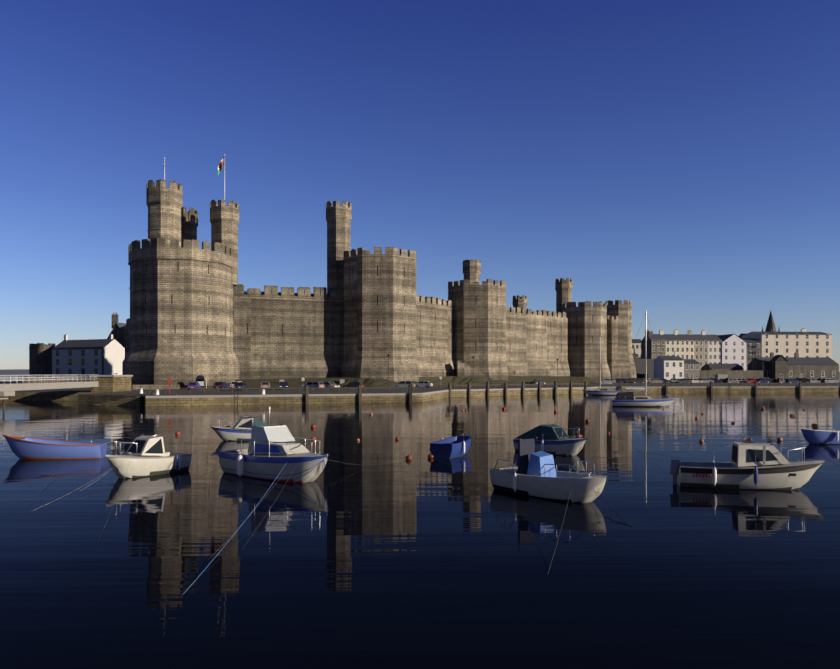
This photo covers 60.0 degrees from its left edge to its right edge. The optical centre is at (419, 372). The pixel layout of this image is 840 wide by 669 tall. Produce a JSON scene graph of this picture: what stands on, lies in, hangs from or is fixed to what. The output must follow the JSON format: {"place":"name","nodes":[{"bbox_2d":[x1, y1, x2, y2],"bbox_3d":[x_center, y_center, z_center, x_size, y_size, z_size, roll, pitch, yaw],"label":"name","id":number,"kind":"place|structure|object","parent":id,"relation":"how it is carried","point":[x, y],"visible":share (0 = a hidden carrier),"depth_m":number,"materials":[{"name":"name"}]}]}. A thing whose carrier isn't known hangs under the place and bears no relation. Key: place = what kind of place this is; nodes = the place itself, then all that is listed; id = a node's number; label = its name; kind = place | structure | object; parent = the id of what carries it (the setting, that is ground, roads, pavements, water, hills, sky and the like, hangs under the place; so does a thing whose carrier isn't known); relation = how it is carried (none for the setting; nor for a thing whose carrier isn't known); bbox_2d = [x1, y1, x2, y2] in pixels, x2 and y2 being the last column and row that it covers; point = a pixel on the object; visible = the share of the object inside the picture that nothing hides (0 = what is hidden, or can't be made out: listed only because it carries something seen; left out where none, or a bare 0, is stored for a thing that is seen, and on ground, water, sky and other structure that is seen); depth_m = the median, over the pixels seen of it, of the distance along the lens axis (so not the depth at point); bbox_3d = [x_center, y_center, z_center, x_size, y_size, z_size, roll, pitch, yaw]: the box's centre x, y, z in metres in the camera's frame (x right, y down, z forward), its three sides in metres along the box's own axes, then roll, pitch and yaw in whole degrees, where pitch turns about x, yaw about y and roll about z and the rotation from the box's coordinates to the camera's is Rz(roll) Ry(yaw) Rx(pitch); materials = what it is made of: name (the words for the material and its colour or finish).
{"place":"outdoors","nodes":[
{"label":"outdoors","id":0,"kind":"place"},
{"bbox_2d":[0,374,839,668],"bbox_3d":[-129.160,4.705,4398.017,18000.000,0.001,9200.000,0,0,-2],"label":"water","id":1,"kind":"structure","parent":0,"point":[420,560],"depth_m":19.56,"materials":[{"name":"blue liquid"}]},
{"bbox_2d":[3,435,106,458],"bbox_3d":[-20.146,4.147,40.002,5.220,1.548,1.919,0,0,-8],"label":"rowing boat","id":2,"kind":"object","parent":1,"relation":"on","point":[28,448],"visible":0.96,"depth_m":39.37,"materials":[{"name":"blue wood"}]},
{"bbox_2d":[0,375,142,409],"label":"swing bridge","id":3,"kind":"structure","parent":1,"relation":"in","point":[108,383],"depth_m":106.50,"materials":[{"name":"metal"}]},
{"bbox_2d":[105,434,191,478],"bbox_3d":[-12.673,3.925,33.523,2.074,2.109,4.368,0,0,26],"label":"motorboat","id":4,"kind":"object","parent":1,"relation":"on","point":[145,456],"visible":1,"depth_m":33.06,"materials":[{"name":"clear paint"}]},
{"bbox_2d":[210,416,270,440],"bbox_3d":[-12.193,4.010,50.670,4.667,1.917,2.122,0,0,-22],"label":"motorboat","id":5,"kind":"object","parent":1,"relation":"on","point":[240,430],"visible":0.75,"depth_m":49.91,"materials":[{"name":"white plastic"}]},
{"bbox_2d":[218,407,327,482],"bbox_3d":[-6.412,3.289,32.517,6.551,3.456,2.647,0,0,42],"label":"cruiser boat","id":6,"kind":"object","parent":1,"relation":"on","point":[270,452],"visible":0.96,"depth_m":31.89,"materials":[{"name":"white plastic"}]},
{"bbox_2d":[0,412,838,593],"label":"mooring lines","id":7,"kind":"object","parent":1,"relation":"on","point":[353,464],"visible":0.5,"depth_m":25.30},
{"bbox_2d":[430,433,470,458],"bbox_3d":[1.980,4.136,41.428,1.840,1.638,3.700,0,0,26],"label":"rowboat","id":8,"kind":"object","parent":1,"relation":"on","point":[453,447],"visible":0.94,"depth_m":40.08,"materials":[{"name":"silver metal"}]},
{"bbox_2d":[175,407,816,459],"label":"mooring buoys","id":9,"kind":"object","parent":1,"relation":"on","point":[430,455],"visible":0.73,"depth_m":53.07},
{"bbox_2d":[490,438,605,502],"bbox_3d":[5.023,3.799,27.742,2.278,2.312,5.200,0,0,-36],"label":"motorboat","id":10,"kind":"object","parent":1,"relation":"on","point":[535,474],"visible":0.98,"depth_m":27.66,"materials":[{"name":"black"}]},
{"bbox_2d":[513,423,587,455],"bbox_3d":[7.771,3.981,42.330,2.208,1.997,4.668,0,0,-44],"label":"motorboat","id":11,"kind":"object","parent":1,"relation":"on","point":[550,439],"visible":0.79,"depth_m":41.63,"materials":[{"name":"blue"}]},
{"bbox_2d":[582,341,620,395],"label":"sail boat","id":12,"kind":"object","parent":1,"relation":"on","point":[601,391],"visible":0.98,"depth_m":149.61,"materials":[{"name":"white"}]},
{"bbox_2d":[611,311,677,406],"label":"sail boat","id":13,"kind":"object","parent":1,"relation":"on","point":[625,399],"visible":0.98,"depth_m":100.07,"materials":[{"name":"blue"}]},
{"bbox_2d":[670,440,824,489],"bbox_3d":[13.400,4.079,29.956,5.905,2.502,2.367,0,0,14],"label":"motorboat","id":14,"kind":"object","parent":1,"relation":"on","point":[756,465],"visible":0.96,"depth_m":29.21,"materials":[{"name":"white plastic"}]},
{"bbox_2d":[800,427,839,444],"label":"rowboat","id":15,"kind":"object","parent":1,"relation":"on","point":[825,437],"visible":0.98,"depth_m":47.48,"materials":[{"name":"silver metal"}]},
{"bbox_2d":[0,380,839,406],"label":"quay wall","id":16,"kind":"structure","parent":0,"point":[164,397],"depth_m":119.72,"materials":[{"name":"stone"}]},
{"bbox_2d":[24,312,125,387],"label":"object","id":17,"kind":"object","parent":16,"relation":"on","point":[85,359],"visible":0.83,"depth_m":214.52,"materials":[{"name":"paint"}]},
{"bbox_2d":[187,382,200,389],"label":"car","id":18,"kind":"object","parent":16,"relation":"on","point":[193,385],"visible":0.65,"depth_m":134.01,"materials":[{"name":"blue paint"}]},
{"bbox_2d":[213,382,229,387],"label":"car","id":19,"kind":"object","parent":16,"relation":"on","point":[220,385],"visible":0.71,"depth_m":138.30,"materials":[{"name":"blue paint"}]},
{"bbox_2d":[232,382,247,389],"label":"car","id":20,"kind":"object","parent":16,"relation":"on","point":[239,385],"visible":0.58,"depth_m":131.20,"materials":[{"name":"grey paint"}]},
{"bbox_2d":[261,382,269,389],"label":"car","id":21,"kind":"object","parent":16,"relation":"on","point":[265,384],"visible":0.73,"depth_m":137.03,"materials":[{"name":"grey paint"}]},
{"bbox_2d":[279,382,287,389],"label":"car","id":22,"kind":"object","parent":16,"relation":"on","point":[283,384],"visible":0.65,"depth_m":136.85,"materials":[{"name":"blue paint"}]},
{"bbox_2d":[301,382,324,387],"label":"car","id":23,"kind":"object","parent":16,"relation":"on","point":[315,384],"visible":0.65,"depth_m":139.42,"materials":[{"name":"blue paint"}]},
{"bbox_2d":[323,382,339,387],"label":"car","id":24,"kind":"object","parent":16,"relation":"on","point":[329,384],"visible":0.46,"depth_m":140.70,"materials":[{"name":"grey paint"}]},
{"bbox_2d":[342,382,363,386],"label":"car","id":25,"kind":"object","parent":16,"relation":"on","point":[353,384],"visible":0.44,"depth_m":141.79,"materials":[{"name":"black paint"}]},
{"bbox_2d":[180,376,613,388],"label":"grass bank","id":26,"kind":"structure","parent":16,"relation":"on","point":[365,382],"depth_m":170.87,"materials":[{"name":"green plant"}]},
{"bbox_2d":[122,179,635,388],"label":"castle","id":27,"kind":"structure","parent":26,"relation":"on","point":[195,311],"depth_m":164.31,"materials":[{"name":"stone"}]},
{"bbox_2d":[163,154,224,199],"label":"flagpoles","id":28,"kind":"object","parent":27,"relation":"on","point":[221,164],"visible":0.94,"depth_m":159.64,"materials":[{"name":"white metal"}]},
{"bbox_2d":[393,381,415,386],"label":"car","id":29,"kind":"object","parent":16,"relation":"on","point":[403,383],"visible":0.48,"depth_m":149.10,"materials":[{"name":"grey paint"}]},
{"bbox_2d":[415,381,432,387],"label":"car","id":30,"kind":"object","parent":16,"relation":"on","point":[427,384],"visible":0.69,"depth_m":155.13,"materials":[{"name":"white paint"}]},
{"bbox_2d":[132,354,839,403],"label":"quay furniture","id":31,"kind":"object","parent":16,"relation":"on","point":[200,379],"visible":0.75,"depth_m":142.70,"materials":[{"name":"black"}]},
{"bbox_2d":[530,379,546,383],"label":"car","id":32,"kind":"object","parent":16,"relation":"on","point":[535,381],"visible":0.81,"depth_m":195.06,"materials":[{"name":"black paint"}]},
{"bbox_2d":[599,379,615,382],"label":"car","id":33,"kind":"object","parent":16,"relation":"on","point":[608,381],"visible":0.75,"depth_m":214.35,"materials":[{"name":"grey paint"}]},
{"bbox_2d":[614,378,625,382],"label":"car","id":34,"kind":"object","parent":16,"relation":"on","point":[620,379],"visible":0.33,"depth_m":216.51,"materials":[{"name":"blue paint"}]},
{"bbox_2d":[630,379,644,382],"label":"car","id":35,"kind":"object","parent":16,"relation":"on","point":[638,381],"visible":0.77,"depth_m":213.68,"materials":[{"name":"black paint"}]},
{"bbox_2d":[647,379,662,382],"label":"car","id":36,"kind":"object","parent":16,"relation":"on","point":[656,381],"visible":0.88,"depth_m":214.29,"materials":[{"name":"silver paint"}]},
{"bbox_2d":[676,378,691,382],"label":"car","id":37,"kind":"object","parent":16,"relation":"on","point":[684,380],"visible":0.9,"depth_m":214.41,"materials":[{"name":"grey paint"}]},
{"bbox_2d":[689,378,702,382],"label":"car","id":38,"kind":"object","parent":16,"relation":"on","point":[694,380],"visible":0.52,"depth_m":214.74,"materials":[{"name":"white paint"}]},
{"bbox_2d":[699,378,713,382],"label":"car","id":39,"kind":"object","parent":16,"relation":"on","point":[706,380],"visible":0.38,"depth_m":215.21,"materials":[{"name":"grey paint"}]},
{"bbox_2d":[725,378,740,382],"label":"car","id":40,"kind":"object","parent":16,"relation":"on","point":[731,380],"visible":0.81,"depth_m":215.95,"materials":[{"name":"grey paint"}]},
{"bbox_2d":[632,311,838,379],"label":"town","id":41,"kind":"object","parent":16,"relation":"on","point":[770,352],"visible":0.88,"depth_m":305.46,"materials":[{"name":"paint"}]},
{"bbox_2d":[736,378,746,382],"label":"car","id":42,"kind":"object","parent":16,"relation":"on","point":[742,380],"visible":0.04,"depth_m":217.41,"materials":[{"name":"grey paint"}]},
{"bbox_2d":[744,378,758,382],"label":"car","id":43,"kind":"object","parent":16,"relation":"on","point":[751,380],"visible":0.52,"depth_m":215.01,"materials":[{"name":"red paint"}]},
{"bbox_2d":[757,378,770,382],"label":"car","id":44,"kind":"object","parent":16,"relation":"on","point":[763,380],"visible":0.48,"depth_m":214.60,"materials":[{"name":"blue paint"}]},
{"bbox_2d":[775,378,787,382],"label":"car","id":45,"kind":"object","parent":16,"relation":"on","point":[781,380],"visible":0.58,"depth_m":214.80,"materials":[{"name":"grey paint"}]},
{"bbox_2d":[787,379,800,382],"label":"car","id":46,"kind":"object","parent":16,"relation":"on","point":[792,381],"visible":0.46,"depth_m":214.66,"materials":[{"name":"blue paint"}]},
{"bbox_2d":[798,378,809,382],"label":"car","id":47,"kind":"object","parent":16,"relation":"on","point":[804,380],"visible":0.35,"depth_m":215.50,"materials":[{"name":"black paint"}]},
{"bbox_2d":[809,379,819,382],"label":"car","id":48,"kind":"object","parent":16,"relation":"on","point":[813,381],"visible":0.4,"depth_m":216.44,"materials":[{"name":"grey paint"}]},
{"bbox_2d":[823,378,838,382],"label":"car","id":49,"kind":"object","parent":16,"relation":"on","point":[828,380],"visible":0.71,"depth_m":217.77,"materials":[{"name":"grey paint"}]},
{"bbox_2d":[0,369,839,373],"bbox_3d":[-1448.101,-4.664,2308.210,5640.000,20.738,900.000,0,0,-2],"label":"shore hills","id":50,"kind":"structure","parent":0,"point":[16,371],"depth_m":2086.29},
{"bbox_2d":[0,0,839,371],"label":"sky","id":51,"kind":"structure","parent":0,"point":[678,160],"materials":[{"name":"blue"}]}
]}

